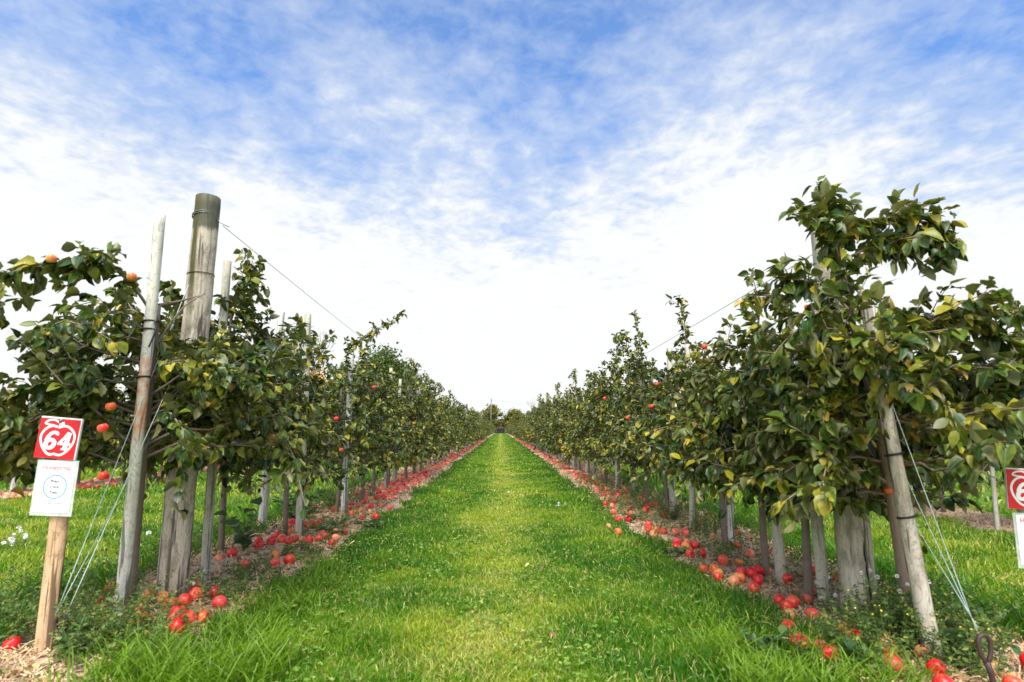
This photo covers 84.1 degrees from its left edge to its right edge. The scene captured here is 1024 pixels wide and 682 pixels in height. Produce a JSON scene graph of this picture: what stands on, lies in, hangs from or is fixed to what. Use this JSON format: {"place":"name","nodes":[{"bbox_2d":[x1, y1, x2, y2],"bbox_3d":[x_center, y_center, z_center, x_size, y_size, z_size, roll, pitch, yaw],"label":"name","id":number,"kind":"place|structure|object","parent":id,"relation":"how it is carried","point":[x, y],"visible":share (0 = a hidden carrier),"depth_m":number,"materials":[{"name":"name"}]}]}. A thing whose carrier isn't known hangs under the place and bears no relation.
{"place":"outdoors","nodes":[
{"label":"outdoors","id":0,"kind":"place"},
{"bbox_2d":[0,433,1023,681],"bbox_3d":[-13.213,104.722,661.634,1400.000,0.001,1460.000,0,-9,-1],"label":"ground","id":1,"kind":"structure","parent":0,"point":[1002,515],"depth_m":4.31,"materials":[{"name":"plant"}]},
{"bbox_2d":[53,614,68,657],"bbox_3d":[-2.133,1.540,2.672,0.094,0.485,0.023,0,-9,-1],"label":"ground anchor","id":2,"kind":"object","parent":1,"relation":"in","point":[55,626],"visible":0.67,"depth_m":2.70,"materials":[{"name":"metal"}]},
{"bbox_2d":[55,285,188,614],"bbox_3d":[-2.160,0.466,3.235,0.004,1.822,0.785,0,-9,3],"label":"guy wire","id":3,"kind":"object","parent":2,"relation":"attached to","point":[111,476],"visible":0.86,"depth_m":3.03,"materials":[{"name":"metal"}]},
{"bbox_2d":[66,330,193,614],"bbox_3d":[-2.110,0.616,3.223,0.004,1.522,0.805,0,-9,2],"label":"guy wire","id":4,"kind":"object","parent":2,"relation":"attached to","point":[118,498],"visible":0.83,"depth_m":3.03,"materials":[{"name":"metal"}]},
{"bbox_2d":[0,467,218,498],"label":"soil strip","id":5,"kind":"object","parent":1,"relation":"on","point":[85,484],"visible":0.05,"depth_m":11.02,"materials":[{"name":"soil"}]},
{"bbox_2d":[0,377,42,490],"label":"apple tree","id":6,"kind":"object","parent":5,"relation":"on","point":[24,488],"visible":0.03,"depth_m":9.83,"materials":[{"name":"green plant"}]},
{"bbox_2d":[30,356,127,483],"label":"apple tree","id":7,"kind":"object","parent":5,"relation":"on","point":[110,455],"visible":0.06,"depth_m":11.29,"materials":[{"name":"green plant"}]},
{"bbox_2d":[91,379,161,473],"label":"apple tree","id":8,"kind":"object","parent":5,"relation":"on","point":[125,459],"visible":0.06,"depth_m":12.26,"materials":[{"name":"green plant"}]},
{"bbox_2d":[0,440,483,681],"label":"soil strip","id":9,"kind":"object","parent":1,"relation":"on","point":[26,659],"visible":0.17,"depth_m":4.46,"materials":[{"name":"soil"}]},
{"bbox_2d":[2,636,21,650],"bbox_3d":[-2.440,1.468,2.766,0.071,0.073,0.075,2,25,45],"label":"fallen apple","id":10,"kind":"object","parent":9,"relation":"on","point":[15,642],"visible":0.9,"depth_m":2.75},
{"bbox_2d":[32,416,83,652],"bbox_3d":[-2.285,0.993,2.820,0.227,1.230,0.091,0,-9,-1],"label":"row sign","id":11,"kind":"object","parent":9,"relation":"on","point":[58,438],"visible":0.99,"depth_m":2.82,"materials":[{"name":"white"}]},
{"bbox_2d":[53,613,118,655],"bbox_3d":[-2.062,1.424,2.720,0.204,0.194,0.283,-3,-9,19],"label":"broadleaf weed","id":12,"kind":"object","parent":9,"relation":"on","point":[79,618],"visible":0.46,"depth_m":2.69,"materials":[{"name":"green plant"}]},
{"bbox_2d":[113,212,165,618],"bbox_3d":[-2.186,0.456,3.328,0.080,2.449,0.297,6,-11,-34],"label":"leaning pole","id":13,"kind":"object","parent":9,"relation":"on","point":[148,330],"visible":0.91,"depth_m":3.31,"materials":[{"name":"grey wood"}]},
{"bbox_2d":[0,240,325,603],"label":"apple tree","id":14,"kind":"object","parent":9,"relation":"on","point":[208,385],"visible":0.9,"depth_m":3.25,"materials":[{"name":"green plant"}]},
{"bbox_2d":[168,617,186,635],"bbox_3d":[-1.758,1.501,2.985,0.085,0.091,0.090,-4,-10,25],"label":"fallen apple","id":15,"kind":"object","parent":9,"relation":"on","point":[178,623],"visible":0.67,"depth_m":2.96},
{"bbox_2d":[179,593,191,606],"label":"fallen apple","id":16,"kind":"object","parent":9,"relation":"on","point":[186,598],"visible":0.73,"depth_m":3.43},
{"bbox_2d":[155,193,228,602],"bbox_3d":[-2.125,0.363,3.769,0.322,2.769,0.196,-9,-12,44],"label":"end post","id":17,"kind":"object","parent":9,"relation":"on","point":[175,547],"visible":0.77,"depth_m":3.77,"materials":[{"name":"wood"}]},
{"bbox_2d":[57,391,175,611],"bbox_3d":[-2.190,0.817,3.215,0.003,1.122,0.813,0,-9,0],"label":"guy wire","id":18,"kind":"object","parent":17,"relation":"attached to","point":[101,529],"visible":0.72,"depth_m":3.00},
{"bbox_2d":[0,472,385,675],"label":"weeds","id":19,"kind":"object","parent":9,"relation":"on","point":[96,610],"visible":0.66,"depth_m":3.07,"materials":[{"name":"green plant"}]},
{"bbox_2d":[189,587,203,601],"bbox_3d":[-1.992,1.599,3.572,0.091,0.091,0.090,19,-50,-27],"label":"fallen apple","id":20,"kind":"object","parent":9,"relation":"on","point":[193,592],"visible":0.75,"depth_m":3.54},
{"bbox_2d":[197,610,209,623],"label":"fallen apple","id":21,"kind":"object","parent":9,"relation":"on","point":[202,614],"visible":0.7,"depth_m":3.15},
{"bbox_2d":[75,248,351,575],"bbox_3d":[-2.228,0.559,4.388,1.700,2.555,1.945,-5,-10,29],"label":"apple tree","id":22,"kind":"object","parent":9,"relation":"on","point":[241,299],"visible":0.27,"depth_m":4.39,"materials":[{"name":"green plant"}]},
{"bbox_2d":[200,260,231,583],"bbox_3d":[-2.193,0.593,4.201,0.079,2.449,0.115,0,-9,-1],"label":"tree stake","id":23,"kind":"object","parent":9,"relation":"on","point":[207,535],"visible":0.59,"depth_m":4.11,"materials":[{"name":"grey wood"}]},
{"bbox_2d":[212,595,227,610],"bbox_3d":[-1.750,1.567,3.402,0.089,0.084,0.084,-8,-12,43],"label":"fallen apple","id":24,"kind":"object","parent":9,"relation":"on","point":[219,600],"visible":0.84,"depth_m":3.38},
{"bbox_2d":[0,456,458,645],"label":"irrigation hose","id":25,"kind":"object","parent":9,"relation":"on","point":[25,640],"visible":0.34,"depth_m":4.34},
{"bbox_2d":[118,306,341,552],"bbox_3d":[-2.548,0.800,5.224,1.807,2.337,1.404,0,-9,-1],"label":"apple tree","id":26,"kind":"object","parent":9,"relation":"on","point":[221,530],"visible":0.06,"depth_m":5.04,"materials":[{"name":"green plant"}]},
{"bbox_2d":[214,496,263,551],"bbox_3d":[-2.390,1.623,4.953,0.284,0.489,0.399,-9,-12,44],"label":"broadleaf weed","id":27,"kind":"object","parent":9,"relation":"on","point":[241,537],"visible":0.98,"depth_m":4.97,"materials":[{"name":"green plant"}]},
{"bbox_2d":[258,312,284,529],"bbox_3d":[-2.635,0.899,6.221,0.182,2.469,0.097,-4,-10,26],"label":"tree stake","id":28,"kind":"object","parent":9,"relation":"on","point":[263,507],"visible":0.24,"depth_m":6.09,"materials":[{"name":"grey wood"}]},
{"bbox_2d":[205,329,380,535],"bbox_3d":[-2.284,0.939,5.993,1.808,2.302,1.540,2,-9,-15],"label":"apple tree","id":29,"kind":"object","parent":9,"relation":"on","point":[319,395],"visible":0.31,"depth_m":5.92,"materials":[{"name":"green plant"}]},
{"bbox_2d":[260,482,327,509],"bbox_3d":[-2.740,2.033,7.244,0.789,0.432,0.805,0,-9,-1],"label":"broadleaf weed","id":30,"kind":"object","parent":9,"relation":"on","point":[290,502],"visible":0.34,"depth_m":7.22,"materials":[{"name":"green plant"}]},
{"bbox_2d":[278,502,316,519],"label":"broadleaf weed","id":31,"kind":"object","parent":9,"relation":"on","point":[291,513],"visible":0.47,"depth_m":6.82,"materials":[{"name":"green plant"}]},
{"bbox_2d":[295,313,310,536],"bbox_3d":[-2.131,0.883,5.795,0.095,2.369,0.136,-6,-11,33],"label":"tree stake","id":32,"kind":"object","parent":9,"relation":"on","point":[299,524],"visible":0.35,"depth_m":5.74,"materials":[{"name":"grey wood"}]},
{"bbox_2d":[307,518,349,533],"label":"broadleaf weed","id":33,"kind":"object","parent":9,"relation":"on","point":[332,522],"visible":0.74,"depth_m":5.78,"materials":[{"name":"green plant"}]},
{"bbox_2d":[341,348,353,513],"bbox_3d":[-2.127,1.199,7.363,0.102,2.229,0.089,0,-9,-1],"label":"tree stake","id":34,"kind":"object","parent":9,"relation":"on","point":[344,496],"visible":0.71,"depth_m":7.29,"materials":[{"name":"grey wood"}]},
{"bbox_2d":[307,309,409,511],"bbox_3d":[-2.238,1.003,7.465,1.843,2.632,1.722,0,-9,-1],"label":"apple tree","id":35,"kind":"object","parent":9,"relation":"on","point":[358,454],"visible":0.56,"depth_m":7.37,"materials":[{"name":"green plant"}]},
{"bbox_2d":[306,344,413,500],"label":"apple tree","id":36,"kind":"object","parent":9,"relation":"on","point":[387,409],"visible":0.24,"depth_m":8.75,"materials":[{"name":"green plant"}]},
{"bbox_2d":[354,516,386,528],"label":"broadleaf weed","id":37,"kind":"object","parent":9,"relation":"on","point":[374,522],"visible":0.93,"depth_m":6.15,"materials":[{"name":"green plant"}]},
{"bbox_2d":[328,357,415,491],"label":"apple tree","id":38,"kind":"object","parent":9,"relation":"on","point":[376,368],"visible":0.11,"depth_m":9.96,"materials":[{"name":"green plant"}]},
{"bbox_2d":[383,368,392,488],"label":"tree stake","id":39,"kind":"object","parent":9,"relation":"on","point":[385,484],"visible":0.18,"depth_m":9.99,"materials":[{"name":"grey wood"}]},
{"bbox_2d":[356,363,438,484],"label":"apple tree","id":40,"kind":"object","parent":9,"relation":"on","point":[405,404],"visible":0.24,"depth_m":11.28,"materials":[{"name":"green plant"}]},
{"bbox_2d":[384,370,443,477],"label":"apple tree","id":41,"kind":"object","parent":9,"relation":"on","point":[417,403],"visible":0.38,"depth_m":12.36,"materials":[{"name":"green plant"}]},
{"bbox_2d":[395,358,450,473],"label":"apple tree","id":42,"kind":"object","parent":9,"relation":"on","point":[437,430],"visible":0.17,"depth_m":13.39,"materials":[{"name":"green plant"}]},
{"bbox_2d":[416,382,448,470],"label":"apple tree","id":43,"kind":"object","parent":9,"relation":"on","point":[422,387],"visible":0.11,"depth_m":14.73,"materials":[{"name":"green plant"}]},
{"bbox_2d":[402,373,464,467],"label":"apple tree","id":44,"kind":"object","parent":9,"relation":"on","point":[439,414],"visible":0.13,"depth_m":15.90,"materials":[{"name":"green plant"}]},
{"bbox_2d":[432,379,464,455],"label":"apple tree","id":45,"kind":"object","parent":9,"relation":"on","point":[448,402],"visible":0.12,"depth_m":18.29,"materials":[{"name":"green plant"}]},
{"bbox_2d":[437,382,473,459],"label":"apple tree","id":46,"kind":"object","parent":9,"relation":"on","point":[449,418],"visible":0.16,"depth_m":19.73,"materials":[{"name":"green plant"}]},
{"bbox_2d":[448,390,467,453],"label":"apple tree","id":47,"kind":"object","parent":9,"relation":"on","point":[459,410],"visible":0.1,"depth_m":23.47,"materials":[{"name":"green plant"}]},
{"bbox_2d":[0,438,654,499],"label":"fallen apples","id":48,"kind":"object","parent":1,"relation":"on","point":[450,458],"visible":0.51,"depth_m":12.18,"materials":[{"name":"food"}]},
{"bbox_2d":[347,341,420,403],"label":"broadleaf tree","id":49,"kind":"object","parent":1,"relation":"on","point":[386,361],"visible":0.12,"depth_m":61.26,"materials":[{"name":"green plant"}]},
{"bbox_2d":[379,362,437,414],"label":"broadleaf tree","id":50,"kind":"object","parent":1,"relation":"on","point":[418,380],"visible":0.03,"depth_m":62.98,"materials":[{"name":"green plant"}]},
{"bbox_2d":[479,403,505,432],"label":"broadleaf tree","id":51,"kind":"object","parent":1,"relation":"on","point":[486,414],"visible":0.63,"depth_m":196.47,"materials":[{"name":"green plant"}]},
{"bbox_2d":[0,463,1023,681],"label":"straw","id":52,"kind":"object","parent":1,"relation":"on","point":[59,664],"visible":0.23,"depth_m":4.50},
{"bbox_2d":[0,479,1022,681],"bbox_3d":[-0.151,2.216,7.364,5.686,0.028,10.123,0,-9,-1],"label":"fallen apples","id":53,"kind":"object","parent":52,"relation":"on","point":[335,546],"visible":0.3,"depth_m":4.06,"materials":[{"name":"food"}]},
{"bbox_2d":[0,461,1023,681],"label":"leaf litter","id":54,"kind":"object","parent":1,"relation":"on","point":[36,665],"visible":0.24,"depth_m":4.10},
{"bbox_2d":[501,407,525,428],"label":"broadleaf tree","id":55,"kind":"object","parent":1,"relation":"on","point":[514,414],"visible":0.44,"depth_m":196.71,"materials":[{"name":"green plant"}]},
{"bbox_2d":[174,500,857,681],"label":"clover","id":56,"kind":"object","parent":1,"relation":"on","point":[515,644],"visible":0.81,"depth_m":3.40,"materials":[{"name":"green plant"}]},
{"bbox_2d":[738,625,788,652],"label":"broadleaf weed","id":57,"kind":"object","parent":1,"relation":"on","point":[782,630],"visible":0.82,"depth_m":2.77,"materials":[{"name":"green plant"}]},
{"bbox_2d":[517,441,1023,681],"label":"soil strip","id":58,"kind":"object","parent":1,"relation":"on","point":[677,557],"visible":0.12,"depth_m":4.61,"materials":[{"name":"soil"}]},
{"bbox_2d":[524,401,545,451],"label":"apple tree","id":59,"kind":"object","parent":58,"relation":"on","point":[534,416],"visible":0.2,"depth_m":27.11,"materials":[{"name":"green plant"}]},
{"bbox_2d":[525,399,554,444],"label":"apple tree","id":60,"kind":"object","parent":58,"relation":"on","point":[539,417],"visible":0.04,"depth_m":24.73,"materials":[{"name":"green plant"}]},
{"bbox_2d":[532,399,551,453],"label":"apple tree","id":61,"kind":"object","parent":58,"relation":"on","point":[540,427],"visible":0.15,"depth_m":23.44,"materials":[{"name":"green plant"}]},
{"bbox_2d":[532,382,566,459],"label":"apple tree","id":62,"kind":"object","parent":58,"relation":"on","point":[545,438],"visible":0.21,"depth_m":19.87,"materials":[{"name":"green plant"}]},
{"bbox_2d":[538,368,581,466],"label":"apple tree","id":63,"kind":"object","parent":58,"relation":"on","point":[562,406],"visible":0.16,"depth_m":16.52,"materials":[{"name":"green plant"}]},
{"bbox_2d":[547,387,582,469],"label":"apple tree","id":64,"kind":"object","parent":58,"relation":"on","point":[564,437],"visible":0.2,"depth_m":15.10,"materials":[{"name":"green plant"}]},
{"bbox_2d":[550,370,614,475],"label":"apple tree","id":65,"kind":"object","parent":58,"relation":"on","point":[569,423],"visible":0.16,"depth_m":12.67,"materials":[{"name":"green plant"}]},
{"bbox_2d":[560,372,620,472],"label":"apple tree","id":66,"kind":"object","parent":58,"relation":"on","point":[574,417],"visible":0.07,"depth_m":13.76,"materials":[{"name":"green plant"}]},
{"bbox_2d":[557,386,647,482],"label":"apple tree","id":67,"kind":"object","parent":58,"relation":"on","point":[582,440],"visible":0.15,"depth_m":11.36,"materials":[{"name":"green plant"}]},
{"bbox_2d":[563,332,649,487],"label":"apple tree","id":68,"kind":"object","parent":58,"relation":"on","point":[592,408],"visible":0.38,"depth_m":10.35,"materials":[{"name":"green plant"}]},
{"bbox_2d":[585,355,667,491],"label":"apple tree","id":69,"kind":"object","parent":58,"relation":"on","point":[600,449],"visible":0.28,"depth_m":9.05,"materials":[{"name":"green plant"}]},
{"bbox_2d":[594,309,665,504],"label":"apple tree","id":70,"kind":"object","parent":58,"relation":"on","point":[637,370],"visible":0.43,"depth_m":8.40,"materials":[{"name":"green plant"}]},
{"bbox_2d":[589,362,698,511],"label":"apple tree","id":71,"kind":"object","parent":58,"relation":"on","point":[618,437],"visible":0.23,"depth_m":7.47,"materials":[{"name":"green plant"}]},
{"bbox_2d":[666,348,675,510],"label":"tree stake","id":72,"kind":"object","parent":58,"relation":"on","point":[672,497],"visible":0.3,"depth_m":7.14,"materials":[{"name":"grey wood"}]},
{"bbox_2d":[607,294,735,527],"bbox_3d":[2.086,0.777,6.253,1.440,2.701,1.772,5,-10,-31],"label":"apple tree","id":73,"kind":"object","parent":58,"relation":"on","point":[650,455],"visible":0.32,"depth_m":6.49,"materials":[{"name":"green plant"}]},
{"bbox_2d":[659,497,686,519],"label":"broadleaf weed","id":74,"kind":"object","parent":58,"relation":"on","point":[676,510],"visible":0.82,"depth_m":6.68,"materials":[{"name":"green plant"}]},
{"bbox_2d":[660,546,687,556],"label":"broadleaf weed","id":75,"kind":"object","parent":58,"relation":"on","point":[677,550],"visible":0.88,"depth_m":4.94,"materials":[{"name":"green plant"}]},
{"bbox_2d":[685,344,695,529],"bbox_3d":[1.963,1.080,6.248,0.112,2.119,0.081,0,-9,-1],"label":"tree stake","id":76,"kind":"object","parent":58,"relation":"on","point":[692,499],"visible":0.23,"depth_m":6.13,"materials":[{"name":"grey wood"}]},
{"bbox_2d":[630,339,764,546],"bbox_3d":[1.949,0.998,5.395,1.449,2.000,1.518,2,-9,-13],"label":"apple tree","id":77,"kind":"object","parent":58,"relation":"on","point":[661,404],"visible":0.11,"depth_m":5.44,"materials":[{"name":"green plant"}]},
{"bbox_2d":[719,325,733,548],"bbox_3d":[2.024,0.916,5.364,0.136,2.169,0.093,0,-9,-1],"label":"tree stake","id":78,"kind":"object","parent":58,"relation":"on","point":[729,515],"visible":0.09,"depth_m":5.23,"materials":[{"name":"grey wood"}]},
{"bbox_2d":[637,347,877,577],"bbox_3d":[1.819,0.916,4.492,1.578,1.880,1.694,-2,-9,15],"label":"apple tree","id":79,"kind":"object","parent":58,"relation":"on","point":[678,425],"visible":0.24,"depth_m":4.19,"materials":[{"name":"green plant"}]},
{"bbox_2d":[760,361,786,584],"bbox_3d":[1.881,0.875,4.132,0.122,1.869,0.087,0,-9,-1],"label":"tree stake","id":80,"kind":"object","parent":58,"relation":"on","point":[779,551],"visible":0.11,"depth_m":4.01,"materials":[{"name":"grey wood"}]},
{"bbox_2d":[785,595,800,608],"bbox_3d":[1.685,1.571,3.394,0.092,0.090,0.087,-27,-47,-12],"label":"fallen apple","id":81,"kind":"object","parent":58,"relation":"on","point":[794,600],"visible":0.73,"depth_m":3.37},
{"bbox_2d":[661,267,927,599],"bbox_3d":[1.878,0.620,3.800,1.618,2.253,1.761,0,-9,-1],"label":"apple tree","id":82,"kind":"object","parent":58,"relation":"on","point":[750,408],"visible":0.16,"depth_m":3.81,"materials":[{"name":"green plant"}]},
{"bbox_2d":[575,467,1023,681],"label":"weeds","id":83,"kind":"object","parent":58,"relation":"on","point":[892,607],"visible":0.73,"depth_m":2.80,"materials":[{"name":"green plant"}]},
{"bbox_2d":[791,329,831,606],"bbox_3d":[1.902,0.820,3.615,0.121,1.819,0.085,0,-9,-1],"label":"tree stake","id":84,"kind":"object","parent":58,"relation":"on","point":[819,551],"visible":0.2,"depth_m":3.51,"materials":[{"name":"grey wood"}]},
{"bbox_2d":[813,575,837,613],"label":"flowering weed","id":85,"kind":"object","parent":58,"relation":"on","point":[835,595],"visible":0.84,"depth_m":3.35,"materials":[{"name":"green plant"}]},
{"bbox_2d":[822,645,839,659],"bbox_3d":[1.487,1.456,2.649,0.070,0.068,0.068,-8,-12,42],"label":"fallen apple","id":86,"kind":"object","parent":58,"relation":"on","point":[828,650],"visible":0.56,"depth_m":2.63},
{"bbox_2d":[811,231,877,624],"bbox_3d":[1.950,0.483,3.341,0.216,2.399,0.226,0,-9,-1],"label":"end post","id":87,"kind":"object","parent":58,"relation":"on","point":[854,545],"visible":0.34,"depth_m":3.18,"materials":[{"name":"wood"}]},
{"bbox_2d":[856,308,976,630],"bbox_3d":[1.882,0.307,2.814,0.003,1.836,0.869,-1,-9,6],"label":"guy wire","id":88,"kind":"object","parent":87,"relation":"attached to","point":[934,517],"visible":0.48,"depth_m":2.49,"materials":[{"name":"metal"}]},
{"bbox_2d":[868,448,978,628],"bbox_3d":[1.919,0.819,2.770,0.003,0.802,0.924,-1,-9,8],"label":"guy wire","id":89,"kind":"object","parent":87,"relation":"attached to","point":[934,556],"visible":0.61,"depth_m":2.51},
{"bbox_2d":[817,625,874,661],"bbox_3d":[1.570,1.415,2.612,0.220,0.178,0.245,0,-9,-1],"label":"broadleaf weed","id":90,"kind":"object","parent":58,"relation":"on","point":[849,643],"visible":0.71,"depth_m":2.62,"materials":[{"name":"green plant"}]},
{"bbox_2d":[716,175,1023,629],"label":"apple tree","id":91,"kind":"object","parent":58,"relation":"on","point":[976,419],"visible":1,"depth_m":2.81,"materials":[{"name":"green plant"}]},
{"bbox_2d":[847,589,916,654],"bbox_3d":[1.782,1.369,2.749,0.315,0.349,0.326,6,-11,-32],"label":"flowering weed","id":92,"kind":"object","parent":58,"relation":"on","point":[881,611],"visible":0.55,"depth_m":2.75,"materials":[{"name":"green plant"}]},
{"bbox_2d":[859,568,911,636],"bbox_3d":[1.969,1.354,2.988,0.285,0.451,0.221,-3,-9,19],"label":"flowering weed","id":93,"kind":"object","parent":58,"relation":"on","point":[877,578],"visible":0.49,"depth_m":2.95,"materials":[{"name":"green plant"}]},
{"bbox_2d":[883,656,903,673],"bbox_3d":[1.695,1.433,2.518,0.078,0.078,0.076,40,42,26],"label":"fallen apple","id":94,"kind":"object","parent":58,"relation":"on","point":[894,661],"visible":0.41,"depth_m":2.49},
{"bbox_2d":[857,289,942,659],"bbox_3d":[1.901,0.663,2.779,0.260,1.869,0.090,1,-9,-7],"label":"leaning pole","id":95,"kind":"object","parent":58,"relation":"on","point":[917,575],"visible":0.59,"depth_m":2.73,"materials":[{"name":"grey wood"}]},
{"bbox_2d":[926,659,947,674],"bbox_3d":[1.843,1.424,2.466,0.078,0.074,0.077,-6,-13,42],"label":"fallen apple","id":96,"kind":"object","parent":58,"relation":"on","point":[930,663],"visible":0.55,"depth_m":2.46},
{"bbox_2d":[932,673,954,681],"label":"fallen apple","id":97,"kind":"object","parent":58,"relation":"on","point":[939,677],"visible":0.93,"depth_m":2.30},
{"bbox_2d":[931,613,994,669],"bbox_3d":[2.067,1.391,2.576,0.269,0.259,0.271,0,-9,-1],"label":"flowering weed","id":98,"kind":"object","parent":58,"relation":"on","point":[984,638],"visible":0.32,"depth_m":2.60,"materials":[{"name":"green plant"}]},
{"bbox_2d":[938,602,1020,662],"bbox_3d":[2.130,1.388,2.647,0.294,0.242,0.354,0,-9,-1],"label":"broadleaf weed","id":99,"kind":"object","parent":58,"relation":"on","point":[1016,649],"visible":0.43,"depth_m":2.66,"materials":[{"name":"green plant"}]},
{"bbox_2d":[975,633,995,681],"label":"ground anchor","id":100,"kind":"object","parent":58,"relation":"on","point":[987,661],"visible":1,"depth_m":2.23,"materials":[{"name":"metal"}]},
{"bbox_2d":[853,365,977,630],"bbox_3d":[1.904,0.606,2.788,0.003,1.237,0.914,-1,-9,8],"label":"guy wire","id":101,"kind":"object","parent":100,"relation":"attached to","point":[937,545],"visible":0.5,"depth_m":2.49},
{"bbox_2d":[1004,468,1023,564],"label":"row sign","id":102,"kind":"object","parent":58,"relation":"on","point":[1014,484],"visible":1,"depth_m":2.91,"materials":[{"name":"red"}]},
{"bbox_2d":[883,502,1016,532],"bbox_3d":[5.192,5.829,30.322,1.277,0.057,58.500,0,-9,-1],"label":"soil strip","id":103,"kind":"object","parent":1,"relation":"on","point":[988,517],"visible":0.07,"depth_m":6.97,"materials":[{"name":"soil"}]},
{"bbox_2d":[902,307,1023,511],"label":"apple tree","id":104,"kind":"object","parent":103,"relation":"on","point":[942,508],"visible":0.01,"depth_m":7.44,"materials":[{"name":"green plant"}]},
{"bbox_2d":[922,298,1023,492],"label":"apple tree","id":105,"kind":"object","parent":103,"relation":"on","point":[1017,462],"visible":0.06,"depth_m":6.25,"materials":[{"name":"green plant"}]},
{"bbox_2d":[989,465,1000,530],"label":"tree stake","id":106,"kind":"object","parent":1,"relation":"on","point":[997,525],"visible":0.61,"depth_m":6.05,"materials":[{"name":"wood"}]},
{"bbox_2d":[0,0,1023,420],"label":"sky","id":107,"kind":"structure","parent":0,"point":[520,179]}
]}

